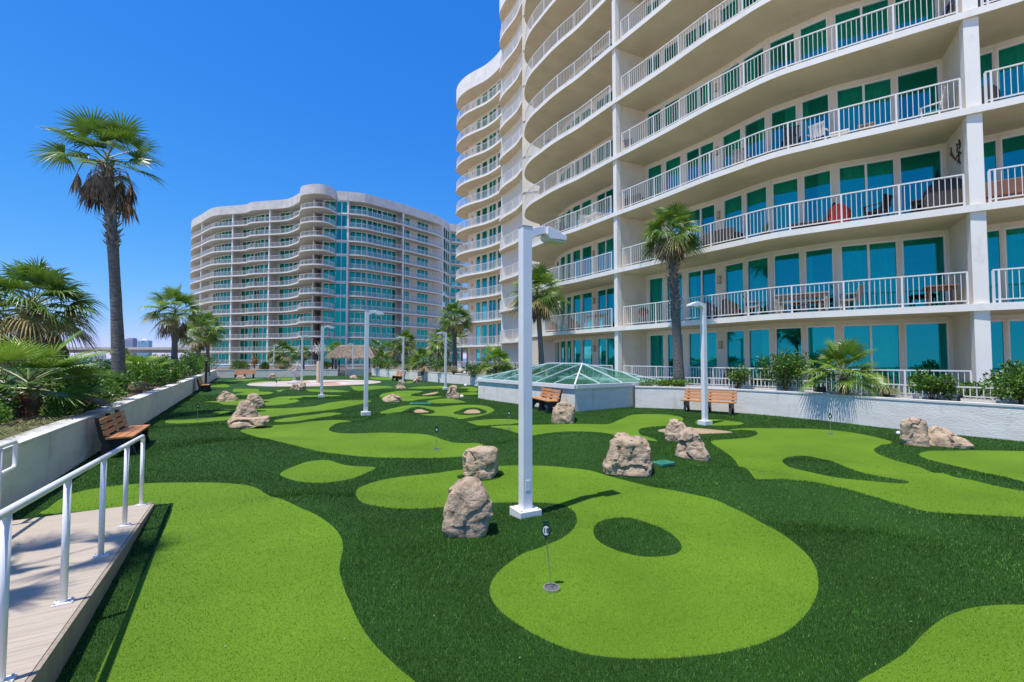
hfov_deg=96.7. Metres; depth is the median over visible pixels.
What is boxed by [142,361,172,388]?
shrub
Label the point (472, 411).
sand trap
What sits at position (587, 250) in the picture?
window
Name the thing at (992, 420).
planter wall
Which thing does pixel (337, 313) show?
window
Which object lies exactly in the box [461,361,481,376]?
shrub
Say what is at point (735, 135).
window
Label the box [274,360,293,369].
shrub
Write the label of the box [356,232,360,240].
window
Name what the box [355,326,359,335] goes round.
window
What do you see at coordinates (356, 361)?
window
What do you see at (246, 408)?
rock
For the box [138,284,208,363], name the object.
palm tree
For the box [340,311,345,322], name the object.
window
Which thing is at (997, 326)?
window
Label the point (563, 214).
window
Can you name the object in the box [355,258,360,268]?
window
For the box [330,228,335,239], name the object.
window
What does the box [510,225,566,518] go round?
lamp post
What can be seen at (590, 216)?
patio table
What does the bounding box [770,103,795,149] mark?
window
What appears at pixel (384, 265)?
window
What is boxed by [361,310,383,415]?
lamp post
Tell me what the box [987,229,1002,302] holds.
window
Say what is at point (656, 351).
window
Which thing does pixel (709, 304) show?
patio chair
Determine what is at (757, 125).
window
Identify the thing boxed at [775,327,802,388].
window
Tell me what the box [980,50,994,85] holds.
window
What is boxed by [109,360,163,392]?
shrub
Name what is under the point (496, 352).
fan palm
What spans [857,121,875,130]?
patio table
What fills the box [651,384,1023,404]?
curb
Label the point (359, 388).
putting green
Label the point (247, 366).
shrub
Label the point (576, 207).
window
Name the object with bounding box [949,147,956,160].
fish ornament
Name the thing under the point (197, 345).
palm tree
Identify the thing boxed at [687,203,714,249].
window
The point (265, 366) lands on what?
shrub
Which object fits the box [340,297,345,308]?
window
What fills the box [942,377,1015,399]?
shrub
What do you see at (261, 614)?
putting green
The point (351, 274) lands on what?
window
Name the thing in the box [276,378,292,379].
putting green
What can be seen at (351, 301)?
window
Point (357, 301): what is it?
window
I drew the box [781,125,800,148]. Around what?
patio chair
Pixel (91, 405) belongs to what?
shrub
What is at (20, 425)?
grass tuft
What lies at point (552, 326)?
patio chair
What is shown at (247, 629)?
green grass
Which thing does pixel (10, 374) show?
shrub
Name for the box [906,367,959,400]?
shrub
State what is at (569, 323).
patio chair
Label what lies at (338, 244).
window
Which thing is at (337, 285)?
window
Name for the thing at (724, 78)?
window
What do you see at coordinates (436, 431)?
hole pin
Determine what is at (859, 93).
window
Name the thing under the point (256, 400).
rock
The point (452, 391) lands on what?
rock
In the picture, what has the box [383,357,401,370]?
shrub
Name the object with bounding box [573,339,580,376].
window
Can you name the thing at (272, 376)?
rock
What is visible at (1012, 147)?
window
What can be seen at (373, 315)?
window
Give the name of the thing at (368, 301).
window
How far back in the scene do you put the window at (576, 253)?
30.96 m
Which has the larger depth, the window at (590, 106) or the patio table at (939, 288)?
the window at (590, 106)
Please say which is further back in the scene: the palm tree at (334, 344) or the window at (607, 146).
the palm tree at (334, 344)
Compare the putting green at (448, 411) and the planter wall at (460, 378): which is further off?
the planter wall at (460, 378)
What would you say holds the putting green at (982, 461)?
on the lawn at (798, 493)
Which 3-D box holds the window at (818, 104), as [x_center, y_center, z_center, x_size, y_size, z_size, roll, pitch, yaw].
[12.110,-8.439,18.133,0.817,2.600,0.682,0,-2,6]
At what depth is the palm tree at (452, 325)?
36.81 m
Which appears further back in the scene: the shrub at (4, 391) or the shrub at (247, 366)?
the shrub at (247, 366)
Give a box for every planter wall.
[0,370,216,509]
[217,369,337,377]
[371,368,508,385]
[635,386,1023,440]
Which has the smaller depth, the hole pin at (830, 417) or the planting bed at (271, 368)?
the hole pin at (830, 417)
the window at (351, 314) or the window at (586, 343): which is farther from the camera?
the window at (351, 314)
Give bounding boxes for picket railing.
[349,364,418,369]
[636,376,1023,399]
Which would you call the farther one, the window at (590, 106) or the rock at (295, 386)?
the window at (590, 106)
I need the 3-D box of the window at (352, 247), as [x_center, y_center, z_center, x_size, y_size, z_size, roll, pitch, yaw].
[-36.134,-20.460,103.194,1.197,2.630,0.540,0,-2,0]
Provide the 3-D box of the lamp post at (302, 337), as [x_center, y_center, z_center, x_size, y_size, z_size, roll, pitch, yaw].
[-15.416,1.452,33.893,0.722,3.746,0.300,1,-2,-27]
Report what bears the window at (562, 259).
in the apartment tower at (687, 96)
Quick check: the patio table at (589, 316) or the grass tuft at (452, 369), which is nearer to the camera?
the patio table at (589, 316)
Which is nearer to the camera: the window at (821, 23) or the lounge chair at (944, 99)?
the lounge chair at (944, 99)
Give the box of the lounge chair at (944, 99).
[919,86,949,116]
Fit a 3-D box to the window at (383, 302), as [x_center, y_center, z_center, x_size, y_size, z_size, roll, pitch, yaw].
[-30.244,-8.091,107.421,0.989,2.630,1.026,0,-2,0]
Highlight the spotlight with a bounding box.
[956,394,963,400]
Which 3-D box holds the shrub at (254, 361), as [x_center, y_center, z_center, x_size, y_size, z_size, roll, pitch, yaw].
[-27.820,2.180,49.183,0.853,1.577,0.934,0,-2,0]
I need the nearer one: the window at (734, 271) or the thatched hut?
the window at (734, 271)
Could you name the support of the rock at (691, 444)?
on the lawn at (798, 493)
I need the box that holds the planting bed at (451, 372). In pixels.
[392,369,518,376]
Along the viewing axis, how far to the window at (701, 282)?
22.22 m
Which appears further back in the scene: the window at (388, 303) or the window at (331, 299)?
the window at (388, 303)
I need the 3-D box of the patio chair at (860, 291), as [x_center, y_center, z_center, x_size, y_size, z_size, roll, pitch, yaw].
[12.220,-1.515,16.324,0.640,0.938,0.646,1,-3,-33]
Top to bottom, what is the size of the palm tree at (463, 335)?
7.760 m
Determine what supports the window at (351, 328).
in the apartment tower at (310, 260)
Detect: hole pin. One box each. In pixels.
[433,426,439,449]
[541,521,559,592]
[827,413,833,434]
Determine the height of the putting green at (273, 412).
0.187 m
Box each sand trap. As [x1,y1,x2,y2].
[414,409,427,412]
[464,409,479,413]
[658,428,730,433]
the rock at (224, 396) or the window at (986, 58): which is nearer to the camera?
the window at (986, 58)
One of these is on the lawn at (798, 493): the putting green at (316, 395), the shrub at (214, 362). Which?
the putting green at (316, 395)
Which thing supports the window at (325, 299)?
in the apartment tower at (310, 260)
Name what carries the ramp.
on the lawn at (798, 493)
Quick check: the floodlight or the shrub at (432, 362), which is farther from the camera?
the shrub at (432, 362)
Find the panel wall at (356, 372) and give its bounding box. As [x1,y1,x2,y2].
[346,369,370,375]
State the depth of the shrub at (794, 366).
16.43 m
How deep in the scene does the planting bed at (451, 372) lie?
40.26 m
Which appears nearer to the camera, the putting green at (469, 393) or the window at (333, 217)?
the putting green at (469, 393)
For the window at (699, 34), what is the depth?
22.58 m
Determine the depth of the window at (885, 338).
16.80 m
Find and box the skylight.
[477,363,660,411]
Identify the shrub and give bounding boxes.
[0,358,72,401]
[0,378,22,419]
[0,398,15,428]
[6,349,96,382]
[38,393,84,420]
[40,370,112,412]
[54,367,123,406]
[77,355,128,368]
[99,368,142,404]
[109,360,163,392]
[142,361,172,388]
[145,354,173,364]
[151,364,182,384]
[160,358,192,378]
[164,351,202,377]
[179,350,219,371]
[179,352,210,374]
[229,360,248,369]
[231,359,249,369]
[251,354,259,367]
[259,362,269,369]
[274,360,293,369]
[323,360,331,368]
[370,357,387,369]
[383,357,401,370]
[401,351,421,370]
[424,356,443,371]
[434,360,451,372]
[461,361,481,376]
[497,362,518,376]
[532,366,538,375]
[638,377,695,386]
[726,363,752,388]
[754,347,815,390]
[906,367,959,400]
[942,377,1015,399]
[979,359,1023,404]
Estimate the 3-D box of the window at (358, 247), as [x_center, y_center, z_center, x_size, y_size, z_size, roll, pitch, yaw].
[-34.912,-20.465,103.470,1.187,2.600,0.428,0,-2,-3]
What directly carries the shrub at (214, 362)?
on the planting bed at (131, 394)
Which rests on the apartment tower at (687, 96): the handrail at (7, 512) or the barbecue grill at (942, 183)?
the barbecue grill at (942, 183)
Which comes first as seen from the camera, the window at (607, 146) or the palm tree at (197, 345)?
the window at (607, 146)
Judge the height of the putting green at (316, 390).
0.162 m
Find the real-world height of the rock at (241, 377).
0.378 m
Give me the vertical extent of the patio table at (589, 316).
0.900 m
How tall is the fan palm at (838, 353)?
2.191 m
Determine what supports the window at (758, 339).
in the apartment tower at (687, 96)
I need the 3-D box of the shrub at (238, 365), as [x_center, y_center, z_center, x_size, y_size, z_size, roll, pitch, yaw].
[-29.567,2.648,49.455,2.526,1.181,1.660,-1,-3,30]
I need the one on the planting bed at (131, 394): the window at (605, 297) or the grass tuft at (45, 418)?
the grass tuft at (45, 418)
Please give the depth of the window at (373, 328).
105.31 m
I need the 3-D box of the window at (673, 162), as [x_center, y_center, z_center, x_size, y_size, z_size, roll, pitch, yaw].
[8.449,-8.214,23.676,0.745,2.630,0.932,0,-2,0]
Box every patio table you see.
[585,212,605,223]
[585,314,605,328]
[830,128,848,137]
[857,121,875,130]
[909,199,922,212]
[922,284,959,305]
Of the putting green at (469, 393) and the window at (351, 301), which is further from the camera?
the window at (351, 301)
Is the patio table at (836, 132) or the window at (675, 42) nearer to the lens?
the patio table at (836, 132)
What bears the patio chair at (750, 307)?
on the apartment tower at (687, 96)
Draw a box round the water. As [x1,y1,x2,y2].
[76,358,466,366]
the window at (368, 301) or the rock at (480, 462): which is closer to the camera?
the rock at (480, 462)
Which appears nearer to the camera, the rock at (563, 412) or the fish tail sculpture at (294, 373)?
the rock at (563, 412)
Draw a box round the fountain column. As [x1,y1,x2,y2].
[312,342,324,382]
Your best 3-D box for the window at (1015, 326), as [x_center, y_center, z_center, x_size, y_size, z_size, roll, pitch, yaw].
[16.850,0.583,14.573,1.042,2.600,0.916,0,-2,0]
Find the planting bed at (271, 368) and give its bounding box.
[4,366,462,377]
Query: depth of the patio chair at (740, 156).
18.97 m
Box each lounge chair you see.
[698,368,734,385]
[751,139,786,159]
[788,202,835,229]
[919,86,949,116]
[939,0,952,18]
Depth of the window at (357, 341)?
102.70 m
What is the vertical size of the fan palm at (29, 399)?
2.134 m
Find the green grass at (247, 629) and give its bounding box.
[48,433,1023,681]
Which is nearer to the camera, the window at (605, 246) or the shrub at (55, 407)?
the shrub at (55, 407)
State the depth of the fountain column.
37.09 m
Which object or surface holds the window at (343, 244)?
in the apartment tower at (310, 260)
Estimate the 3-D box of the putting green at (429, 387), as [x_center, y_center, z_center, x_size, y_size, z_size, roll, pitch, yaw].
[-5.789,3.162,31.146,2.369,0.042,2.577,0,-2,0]
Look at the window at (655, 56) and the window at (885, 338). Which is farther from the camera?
the window at (655, 56)
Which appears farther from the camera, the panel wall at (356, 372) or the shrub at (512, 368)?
the panel wall at (356, 372)
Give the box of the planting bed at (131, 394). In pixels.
[0,372,203,439]
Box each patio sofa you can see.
[625,193,647,207]
[701,226,742,247]
[985,176,1023,202]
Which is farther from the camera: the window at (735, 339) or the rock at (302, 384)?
the rock at (302, 384)
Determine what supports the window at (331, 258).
in the apartment tower at (310, 260)
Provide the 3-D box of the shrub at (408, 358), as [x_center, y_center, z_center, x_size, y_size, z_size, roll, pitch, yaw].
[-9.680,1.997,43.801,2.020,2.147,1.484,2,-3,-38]
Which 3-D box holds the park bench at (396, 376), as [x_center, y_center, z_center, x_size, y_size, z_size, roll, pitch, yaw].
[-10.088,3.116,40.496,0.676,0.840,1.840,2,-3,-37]
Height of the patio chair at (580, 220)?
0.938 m
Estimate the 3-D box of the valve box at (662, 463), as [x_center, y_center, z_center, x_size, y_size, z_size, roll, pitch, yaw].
[2.697,2.178,8.128,0.340,0.056,0.260,1,-2,-29]
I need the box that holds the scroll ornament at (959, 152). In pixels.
[956,139,960,163]
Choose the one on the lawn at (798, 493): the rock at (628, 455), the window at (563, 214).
the rock at (628, 455)
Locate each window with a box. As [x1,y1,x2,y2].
[323,269,328,278]
[323,283,328,292]
[323,297,327,307]
[323,311,327,321]
[324,338,327,349]
[328,311,334,321]
[328,325,333,335]
[328,339,333,345]
[329,242,335,251]
[329,256,334,265]
[329,269,334,279]
[329,283,334,294]
[329,297,334,308]
[330,201,335,210]
[330,215,335,225]
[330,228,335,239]
[335,269,340,280]
[335,283,340,294]
[335,297,340,308]
[335,311,339,322]
[335,325,339,335]
[336,228,341,239]
[336,242,340,253]
[336,256,340,266]
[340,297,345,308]
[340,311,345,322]
[340,325,345,336]
[340,357,345,363]
[341,229,346,239]
[341,242,346,253]
[341,256,346,267]
[341,270,346,280]
[341,283,346,294]
[342,201,347,212]
[342,215,347,226]
[349,272,354,281]
[349,285,354,295]
[349,298,354,308]
[349,312,353,322]
[349,325,353,336]
[350,218,355,226]
[350,231,355,240]
[350,245,354,254]
[350,258,354,267]
[354,339,359,344]
[354,358,359,363]
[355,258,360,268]
[355,272,360,281]
[355,285,360,295]
[355,299,360,309]
[355,312,359,322]
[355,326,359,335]
[356,219,361,227]
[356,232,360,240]
[356,245,360,254]
[367,247,371,255]
[367,260,371,269]
[367,273,371,282]
[367,286,370,296]
[367,299,370,309]
[368,234,371,242]
[371,313,375,323]
[371,326,375,336]
[372,248,376,256]
[372,261,376,270]
[372,274,376,283]
[372,287,375,296]
[372,300,375,309]
[382,262,386,271]
[382,275,386,284]
[382,288,386,297]
[382,301,385,310]
[382,314,385,324]
[382,327,385,337]
[386,327,390,336]
[387,289,390,298]
[387,301,390,311]
[387,314,390,324]
[556,259,558,282]
[557,341,558,363]
[560,212,564,230]
[560,255,564,280]
[560,298,564,330]
[560,340,564,375]
[572,160,579,177]
[572,203,579,228]
[572,248,579,278]
[573,294,580,329]
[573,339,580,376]
[581,106,590,120]
[581,154,590,173]
[582,198,590,222]
[582,245,591,276]
[582,291,591,329]
[582,339,591,376]
[596,41,611,55]
[596,138,612,164]
[597,90,611,109]
[597,188,612,218]
[597,237,613,272]
[597,287,613,327]
[598,337,614,377]
[646,0,658,15]
[646,52,659,75]
[647,107,659,137]
[647,163,661,198]
[648,225,661,260]
[649,276,662,323]
[649,334,663,380]
[663,39,677,64]
[664,96,679,128]
[665,155,680,192]
[665,219,680,234]
[666,273,681,321]
[667,333,682,381]
[684,17,711,48]
[685,78,712,115]
[686,140,713,183]
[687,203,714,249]
[687,267,715,320]
[688,331,717,385]
[720,0,737,23]
[721,61,739,97]
[722,127,740,169]
[723,194,742,232]
[724,261,743,315]
[726,330,744,386]
[741,0,760,9]
[742,45,763,85]
[744,115,765,160]
[745,185,766,237]
[746,256,768,315]
[748,328,770,387]
[769,31,794,73]
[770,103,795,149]
[772,177,798,232]
[773,251,800,313]
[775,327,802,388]
[799,16,827,62]
[801,92,829,144]
[803,169,831,221]
[805,246,834,311]
[806,325,836,390]
[834,0,889,49]
[836,76,892,133]
[838,158,895,220]
[840,240,898,309]
[842,323,901,394]
[894,0,936,31]
[896,64,939,122]
[899,149,942,213]
[902,235,947,306]
[905,322,950,396]
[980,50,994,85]
[983,139,997,181]
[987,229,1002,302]
[990,320,1005,389]
[997,41,1023,99]
[1001,133,1023,179]
[1004,226,1023,301]
[1008,319,1023,367]
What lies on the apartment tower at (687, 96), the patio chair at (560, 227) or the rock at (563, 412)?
the patio chair at (560, 227)
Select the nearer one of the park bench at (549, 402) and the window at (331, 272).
the park bench at (549, 402)
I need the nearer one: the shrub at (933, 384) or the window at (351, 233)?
the shrub at (933, 384)
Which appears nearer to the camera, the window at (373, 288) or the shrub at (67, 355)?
the shrub at (67, 355)
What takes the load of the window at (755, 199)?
in the apartment tower at (687, 96)
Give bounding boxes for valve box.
[410,402,430,403]
[653,459,674,466]
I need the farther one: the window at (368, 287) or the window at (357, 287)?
the window at (368, 287)
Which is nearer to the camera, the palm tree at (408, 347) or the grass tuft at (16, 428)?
the grass tuft at (16, 428)
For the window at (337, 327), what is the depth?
99.90 m
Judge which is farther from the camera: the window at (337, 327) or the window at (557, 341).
the window at (337, 327)
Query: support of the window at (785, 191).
in the apartment tower at (687, 96)
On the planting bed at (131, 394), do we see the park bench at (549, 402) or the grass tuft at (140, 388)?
the grass tuft at (140, 388)
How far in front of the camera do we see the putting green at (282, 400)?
20.58 m
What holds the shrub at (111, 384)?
on the planting bed at (131, 394)
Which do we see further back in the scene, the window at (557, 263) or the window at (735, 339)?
the window at (557, 263)
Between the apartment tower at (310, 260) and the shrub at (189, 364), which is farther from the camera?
the apartment tower at (310, 260)
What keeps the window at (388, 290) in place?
in the apartment tower at (310, 260)
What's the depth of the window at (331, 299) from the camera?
100.20 m
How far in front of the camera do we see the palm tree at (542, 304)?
25.91 m
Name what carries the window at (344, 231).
in the apartment tower at (310, 260)
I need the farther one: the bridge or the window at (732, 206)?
the bridge
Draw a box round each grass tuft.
[0,424,22,439]
[0,425,66,437]
[1,418,81,430]
[4,413,88,424]
[22,409,103,419]
[128,381,153,393]
[436,365,459,373]
[867,386,902,396]
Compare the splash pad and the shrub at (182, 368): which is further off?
the splash pad
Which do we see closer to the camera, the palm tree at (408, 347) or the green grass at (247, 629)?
the green grass at (247, 629)
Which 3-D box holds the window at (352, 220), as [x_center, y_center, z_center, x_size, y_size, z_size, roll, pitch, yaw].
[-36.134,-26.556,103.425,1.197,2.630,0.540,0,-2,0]
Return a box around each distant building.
[90,351,105,367]
[125,338,136,356]
[137,339,151,357]
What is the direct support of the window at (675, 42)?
in the apartment tower at (687, 96)
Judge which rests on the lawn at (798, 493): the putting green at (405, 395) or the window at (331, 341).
the putting green at (405, 395)
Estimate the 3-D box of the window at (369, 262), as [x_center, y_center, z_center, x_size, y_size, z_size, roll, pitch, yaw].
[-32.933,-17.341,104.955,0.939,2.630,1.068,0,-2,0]
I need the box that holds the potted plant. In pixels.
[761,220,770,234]
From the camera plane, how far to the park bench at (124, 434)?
9.20 m
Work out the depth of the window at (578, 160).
31.04 m
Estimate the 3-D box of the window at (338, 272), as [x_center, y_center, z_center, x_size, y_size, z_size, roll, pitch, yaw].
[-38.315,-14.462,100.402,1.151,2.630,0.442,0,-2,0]
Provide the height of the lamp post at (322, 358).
3.746 m
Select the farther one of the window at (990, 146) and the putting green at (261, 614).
the window at (990, 146)
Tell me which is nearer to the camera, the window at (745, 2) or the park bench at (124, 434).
the park bench at (124, 434)
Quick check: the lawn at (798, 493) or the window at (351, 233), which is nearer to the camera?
the lawn at (798, 493)
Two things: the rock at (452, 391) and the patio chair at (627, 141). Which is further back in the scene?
the patio chair at (627, 141)
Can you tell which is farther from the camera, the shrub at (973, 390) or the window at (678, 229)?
the window at (678, 229)
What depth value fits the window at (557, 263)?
34.78 m
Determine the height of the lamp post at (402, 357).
3.746 m
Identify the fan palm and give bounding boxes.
[0,326,125,420]
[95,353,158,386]
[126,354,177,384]
[372,351,390,368]
[406,346,435,375]
[476,344,513,377]
[799,336,894,398]
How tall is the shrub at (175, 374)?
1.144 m
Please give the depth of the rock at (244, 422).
12.83 m
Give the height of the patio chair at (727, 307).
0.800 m
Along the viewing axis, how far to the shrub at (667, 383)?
18.60 m
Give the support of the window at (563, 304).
in the apartment tower at (687, 96)
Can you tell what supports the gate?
on the planting bed
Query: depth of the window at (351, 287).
102.80 m
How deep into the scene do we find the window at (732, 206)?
20.80 m
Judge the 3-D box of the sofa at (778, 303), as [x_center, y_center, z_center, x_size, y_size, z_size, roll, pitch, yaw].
[10.997,-1.385,17.259,1.750,0.770,1.500,-2,-3,37]
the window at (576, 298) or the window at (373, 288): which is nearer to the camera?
the window at (576, 298)
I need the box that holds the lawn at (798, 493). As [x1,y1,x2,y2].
[12,375,1023,681]
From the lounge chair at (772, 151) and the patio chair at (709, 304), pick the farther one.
the patio chair at (709, 304)
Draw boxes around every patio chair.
[548,321,559,331]
[557,222,567,231]
[568,318,579,330]
[579,215,588,225]
[623,138,631,149]
[699,301,716,318]
[722,299,740,317]
[731,148,748,165]
[742,295,760,315]
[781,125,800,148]
[807,121,831,142]
[825,204,850,224]
[838,284,865,309]
[863,193,892,218]
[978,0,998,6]
[981,84,1000,103]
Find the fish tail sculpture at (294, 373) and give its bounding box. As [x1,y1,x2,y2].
[287,364,299,383]
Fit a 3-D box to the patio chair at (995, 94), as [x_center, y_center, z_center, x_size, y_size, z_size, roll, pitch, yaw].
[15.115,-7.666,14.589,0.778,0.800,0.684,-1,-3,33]
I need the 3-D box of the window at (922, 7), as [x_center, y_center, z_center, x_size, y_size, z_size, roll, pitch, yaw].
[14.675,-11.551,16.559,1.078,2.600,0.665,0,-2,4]
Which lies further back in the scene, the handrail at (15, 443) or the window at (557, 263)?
the window at (557, 263)
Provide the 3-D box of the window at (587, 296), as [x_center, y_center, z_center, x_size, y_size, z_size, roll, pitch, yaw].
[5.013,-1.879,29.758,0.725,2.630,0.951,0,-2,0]
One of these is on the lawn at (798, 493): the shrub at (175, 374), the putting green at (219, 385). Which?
the putting green at (219, 385)
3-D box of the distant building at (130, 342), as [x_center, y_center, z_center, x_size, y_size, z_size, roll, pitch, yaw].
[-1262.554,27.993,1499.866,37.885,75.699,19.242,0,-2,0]
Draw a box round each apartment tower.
[188,184,467,366]
[456,0,1023,400]
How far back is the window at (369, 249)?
105.07 m
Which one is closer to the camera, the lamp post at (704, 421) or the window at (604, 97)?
the lamp post at (704, 421)
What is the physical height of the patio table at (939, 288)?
0.720 m
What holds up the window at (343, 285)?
in the apartment tower at (310, 260)
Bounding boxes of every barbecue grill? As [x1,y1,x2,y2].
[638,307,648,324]
[921,178,962,210]
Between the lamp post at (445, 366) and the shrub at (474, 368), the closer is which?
the lamp post at (445, 366)
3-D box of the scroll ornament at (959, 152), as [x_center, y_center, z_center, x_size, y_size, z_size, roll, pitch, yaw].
[14.543,-6.135,14.808,0.016,0.838,0.411,-1,-3,30]
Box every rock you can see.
[216,391,237,401]
[227,415,269,428]
[230,400,260,418]
[235,375,245,378]
[247,393,264,407]
[268,373,275,378]
[290,384,298,389]
[297,382,305,390]
[382,394,401,401]
[395,380,405,387]
[413,376,422,382]
[442,476,492,537]
[446,385,459,398]
[462,446,498,478]
[552,401,574,423]
[602,432,652,477]
[665,419,685,440]
[675,427,710,460]
[899,417,929,446]
[928,426,973,448]
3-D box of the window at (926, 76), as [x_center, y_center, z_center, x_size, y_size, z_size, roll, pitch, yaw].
[14.675,-8.503,16.444,1.078,2.600,0.665,0,-2,4]
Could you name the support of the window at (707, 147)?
in the apartment tower at (687, 96)
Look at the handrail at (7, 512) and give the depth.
3.35 m
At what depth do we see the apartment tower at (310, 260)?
108.25 m
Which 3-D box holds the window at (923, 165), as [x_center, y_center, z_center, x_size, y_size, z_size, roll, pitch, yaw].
[14.675,-5.455,16.328,1.078,2.600,0.665,0,-2,4]
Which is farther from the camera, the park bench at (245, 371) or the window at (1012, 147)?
the park bench at (245, 371)
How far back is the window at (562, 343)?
32.87 m
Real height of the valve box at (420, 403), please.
0.056 m
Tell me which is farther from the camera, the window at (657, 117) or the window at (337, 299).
the window at (337, 299)
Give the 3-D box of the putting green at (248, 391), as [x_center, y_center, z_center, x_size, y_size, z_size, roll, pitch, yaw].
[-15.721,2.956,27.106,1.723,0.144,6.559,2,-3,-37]
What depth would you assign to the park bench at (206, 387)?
26.54 m
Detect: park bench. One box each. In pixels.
[94,410,150,457]
[196,377,210,391]
[233,370,255,378]
[392,371,405,380]
[532,387,561,412]
[681,389,736,414]
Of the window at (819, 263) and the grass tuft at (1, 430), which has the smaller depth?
the grass tuft at (1, 430)
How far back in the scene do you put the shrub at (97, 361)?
19.02 m
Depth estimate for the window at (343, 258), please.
100.64 m
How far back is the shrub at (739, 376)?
17.49 m
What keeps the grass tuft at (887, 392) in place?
on the planting bed
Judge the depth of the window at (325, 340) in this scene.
99.62 m
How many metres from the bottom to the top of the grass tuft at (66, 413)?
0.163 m
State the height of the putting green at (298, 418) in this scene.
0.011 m
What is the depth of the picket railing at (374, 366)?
53.14 m
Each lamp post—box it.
[273,344,278,369]
[299,335,310,384]
[318,325,334,396]
[348,343,353,368]
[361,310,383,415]
[396,337,404,383]
[437,332,447,389]
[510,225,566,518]
[686,301,712,425]
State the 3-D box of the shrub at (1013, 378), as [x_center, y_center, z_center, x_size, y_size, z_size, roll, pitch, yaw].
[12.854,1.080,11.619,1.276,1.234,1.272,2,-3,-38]
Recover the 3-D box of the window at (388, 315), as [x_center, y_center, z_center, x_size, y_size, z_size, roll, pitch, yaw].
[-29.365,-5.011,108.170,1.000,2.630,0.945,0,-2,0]
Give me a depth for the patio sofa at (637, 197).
23.75 m
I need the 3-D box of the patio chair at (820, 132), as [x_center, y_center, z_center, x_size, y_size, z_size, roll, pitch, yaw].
[11.517,-7.593,17.025,0.645,0.938,0.640,2,-3,-36]
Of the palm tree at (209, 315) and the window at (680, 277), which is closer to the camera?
the window at (680, 277)
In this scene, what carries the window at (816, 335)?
in the apartment tower at (687, 96)
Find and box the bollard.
[204,361,208,383]
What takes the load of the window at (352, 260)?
in the apartment tower at (310, 260)
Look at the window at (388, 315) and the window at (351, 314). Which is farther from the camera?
the window at (388, 315)
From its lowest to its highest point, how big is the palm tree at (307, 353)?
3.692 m
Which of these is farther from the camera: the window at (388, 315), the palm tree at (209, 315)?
the window at (388, 315)
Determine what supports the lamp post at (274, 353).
on the planting bed at (271, 368)
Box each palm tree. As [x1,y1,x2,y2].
[0,255,108,381]
[26,104,169,396]
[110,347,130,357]
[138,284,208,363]
[178,315,225,373]
[187,310,227,375]
[265,339,298,369]
[295,346,312,368]
[324,341,341,368]
[369,339,380,352]
[377,341,399,366]
[391,329,418,369]
[424,326,461,371]
[434,300,474,372]
[448,326,467,371]
[506,261,569,375]
[637,200,708,386]
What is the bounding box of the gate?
[338,366,345,375]
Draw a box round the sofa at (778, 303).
[775,291,829,313]
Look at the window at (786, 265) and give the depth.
18.72 m
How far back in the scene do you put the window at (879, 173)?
17.13 m
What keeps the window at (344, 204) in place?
in the apartment tower at (310, 260)
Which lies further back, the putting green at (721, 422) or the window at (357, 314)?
the window at (357, 314)
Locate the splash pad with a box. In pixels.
[247,380,380,386]
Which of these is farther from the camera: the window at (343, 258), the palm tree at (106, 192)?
the window at (343, 258)
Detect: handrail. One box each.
[0,435,146,681]
[0,440,18,502]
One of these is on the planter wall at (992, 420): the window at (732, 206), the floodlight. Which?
the floodlight
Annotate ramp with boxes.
[6,502,154,681]
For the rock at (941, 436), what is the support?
on the lawn at (798, 493)
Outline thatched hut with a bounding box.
[324,345,377,371]
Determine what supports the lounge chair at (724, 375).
on the apartment tower at (687, 96)
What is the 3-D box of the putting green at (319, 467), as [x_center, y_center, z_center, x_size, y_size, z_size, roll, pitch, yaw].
[-3.332,2.294,8.034,1.612,0.024,1.278,-1,-2,25]
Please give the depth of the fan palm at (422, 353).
40.19 m
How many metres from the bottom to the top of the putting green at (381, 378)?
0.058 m
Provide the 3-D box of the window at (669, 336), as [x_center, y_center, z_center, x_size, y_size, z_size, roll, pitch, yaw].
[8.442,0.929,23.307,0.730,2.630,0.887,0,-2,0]
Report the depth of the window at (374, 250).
106.04 m
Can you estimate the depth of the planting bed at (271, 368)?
73.30 m
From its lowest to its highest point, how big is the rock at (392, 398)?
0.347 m
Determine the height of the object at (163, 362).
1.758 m
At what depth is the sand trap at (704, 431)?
12.43 m
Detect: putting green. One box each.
[40,482,413,681]
[165,400,369,423]
[206,396,301,405]
[210,384,229,386]
[224,378,262,381]
[233,389,272,394]
[240,420,482,457]
[275,413,341,421]
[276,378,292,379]
[280,460,375,482]
[295,395,341,396]
[306,389,348,391]
[350,386,392,390]
[356,465,817,658]
[370,377,394,379]
[380,391,440,400]
[380,405,493,418]
[412,386,443,388]
[427,399,464,402]
[459,387,477,391]
[459,392,477,394]
[467,419,518,425]
[493,414,682,440]
[695,419,742,425]
[711,428,1023,516]
[858,605,1023,681]
[919,450,1023,481]
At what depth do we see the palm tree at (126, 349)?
44.10 m
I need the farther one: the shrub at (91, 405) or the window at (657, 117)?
the window at (657, 117)
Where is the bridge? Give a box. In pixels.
[67,347,466,367]
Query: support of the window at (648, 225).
in the apartment tower at (687, 96)
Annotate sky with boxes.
[0,0,501,357]
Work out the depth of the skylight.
18.85 m
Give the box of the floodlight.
[813,386,825,391]

